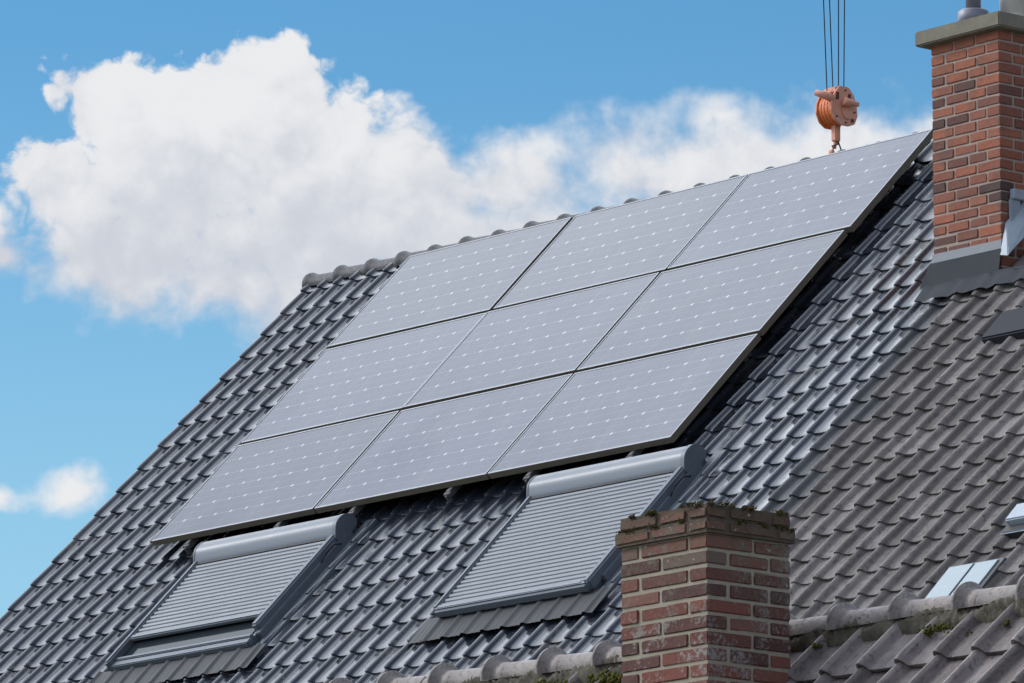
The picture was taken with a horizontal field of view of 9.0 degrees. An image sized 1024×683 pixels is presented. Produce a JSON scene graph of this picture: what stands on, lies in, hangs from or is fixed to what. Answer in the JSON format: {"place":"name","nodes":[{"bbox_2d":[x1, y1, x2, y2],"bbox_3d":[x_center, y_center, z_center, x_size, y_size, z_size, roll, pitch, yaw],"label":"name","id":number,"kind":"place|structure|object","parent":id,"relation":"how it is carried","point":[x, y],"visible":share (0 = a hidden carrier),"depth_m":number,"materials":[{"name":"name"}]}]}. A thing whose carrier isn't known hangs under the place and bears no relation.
{"place":"outdoors","nodes":[
{"label":"outdoors","id":0,"kind":"place"},
{"bbox_2d":[0,0,999,617],"label":"sky","id":1,"kind":"structure","parent":0,"point":[174,173],"materials":[{"name":"blue"}]},
{"bbox_2d":[329,499,1023,682],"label":"house","id":2,"kind":"structure","parent":0,"point":[705,587],"depth_m":25.44,"materials":[{"name":"brick"}]},
{"bbox_2d":[814,0,859,153],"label":"crane hook block","id":3,"kind":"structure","parent":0,"point":[836,108],"depth_m":49.94,"materials":[{"name":"orange paint"}]},
{"bbox_2d":[760,0,1023,618],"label":"terraced house","id":4,"kind":"structure","parent":0,"point":[906,473],"depth_m":36.23,"materials":[{"name":"grey tile"}]},
{"label":"ground","id":5,"kind":"structure","parent":0,"visible":0},
{"bbox_2d":[0,132,934,682],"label":"terraced house","id":6,"kind":"structure","parent":5,"relation":"on","point":[512,568],"depth_m":38.85,"materials":[{"name":"tile"}]},
{"bbox_2d":[183,537,200,554],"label":"mounting rail","id":7,"kind":"object","parent":6,"relation":"attached to","point":[189,544],"visible":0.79,"depth_m":41.13,"materials":[{"name":"silver metal"}]},
{"bbox_2d":[152,411,399,545],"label":"solar panel","id":8,"kind":"object","parent":7,"relation":"attached to","point":[284,477],"visible":1,"depth_m":41.04,"materials":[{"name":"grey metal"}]},
{"bbox_2d":[241,312,486,443],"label":"solar panel","id":9,"kind":"object","parent":7,"relation":"attached to","point":[366,378],"visible":1,"depth_m":41.64,"materials":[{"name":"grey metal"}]},
{"bbox_2d":[328,217,572,348],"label":"solar panel","id":10,"kind":"object","parent":7,"relation":"attached to","point":[458,281],"visible":1,"depth_m":42.21,"materials":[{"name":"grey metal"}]},
{"bbox_2d":[90,513,377,682],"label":"roof window","id":11,"kind":"structure","parent":6,"relation":"in","point":[235,591],"depth_m":39.85,"materials":[{"name":"metal"}]},
{"bbox_2d":[274,519,291,527],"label":"mounting rail","id":12,"kind":"object","parent":6,"relation":"attached to","point":[282,523],"visible":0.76,"depth_m":40.45,"materials":[{"name":"silver metal"}]},
{"bbox_2d":[348,504,365,518],"bbox_3d":[-0.155,0.136,40.758,2.200,2.244,0.060,9,-14,-39],"label":"mounting rail","id":13,"kind":"object","parent":6,"relation":"attached to","point":[354,511],"visible":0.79,"depth_m":39.88,"materials":[{"name":"silver metal"}]},
{"bbox_2d":[314,373,572,512],"bbox_3d":[-0.415,0.628,39.825,1.654,0.982,0.042,-13,-61,49],"label":"solar panel","id":14,"kind":"object","parent":13,"relation":"attached to","point":[447,444],"visible":1,"depth_m":39.78,"materials":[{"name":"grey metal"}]},
{"bbox_2d":[403,272,659,409],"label":"solar panel","id":15,"kind":"object","parent":13,"relation":"attached to","point":[542,339],"visible":1,"depth_m":40.38,"materials":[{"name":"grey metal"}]},
{"bbox_2d":[493,174,747,309],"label":"solar panel","id":16,"kind":"object","parent":13,"relation":"attached to","point":[639,238],"visible":1,"depth_m":40.95,"materials":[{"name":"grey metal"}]},
{"bbox_2d":[443,485,461,502],"bbox_3d":[0.441,0.002,40.062,2.200,2.244,0.060,9,-14,-39],"label":"mounting rail","id":17,"kind":"object","parent":6,"relation":"attached to","point":[449,493],"visible":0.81,"depth_m":39.18,"materials":[{"name":"silver metal"}]},
{"bbox_2d":[523,469,541,483],"bbox_3d":[0.920,-0.105,39.503,2.200,2.244,0.060,9,-14,-39],"label":"mounting rail","id":18,"kind":"object","parent":6,"relation":"attached to","point":[529,475],"visible":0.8,"depth_m":38.62,"materials":[{"name":"silver metal"}]},
{"bbox_2d":[488,333,760,478],"bbox_3d":[0.660,0.388,38.569,1.654,0.982,0.042,-13,-61,49],"label":"solar panel","id":19,"kind":"object","parent":18,"relation":"attached to","point":[652,401],"visible":1,"depth_m":38.50,"materials":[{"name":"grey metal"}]},
{"bbox_2d":[577,230,847,371],"bbox_3d":[1.200,-0.231,39.162,1.654,0.982,0.042,-13,-61,49],"label":"solar panel","id":20,"kind":"object","parent":18,"relation":"attached to","point":[726,298],"visible":1,"depth_m":39.10,"materials":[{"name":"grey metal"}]},
{"bbox_2d":[667,129,932,269],"bbox_3d":[1.764,-0.854,39.727,1.654,0.982,0.042,-13,-61,49],"label":"solar panel","id":21,"kind":"object","parent":18,"relation":"attached to","point":[847,190],"visible":0.91,"depth_m":39.67,"materials":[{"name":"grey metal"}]},
{"bbox_2d":[408,444,728,643],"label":"roof window","id":22,"kind":"structure","parent":6,"relation":"in","point":[557,555],"depth_m":37.44,"materials":[{"name":"metal"}]},
{"bbox_2d":[626,448,644,457],"bbox_3d":[1.516,-0.239,38.807,2.200,2.244,0.060,9,-14,-39],"label":"mounting rail","id":23,"kind":"object","parent":6,"relation":"attached to","point":[638,452],"visible":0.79,"depth_m":37.94,"materials":[{"name":"silver metal"}]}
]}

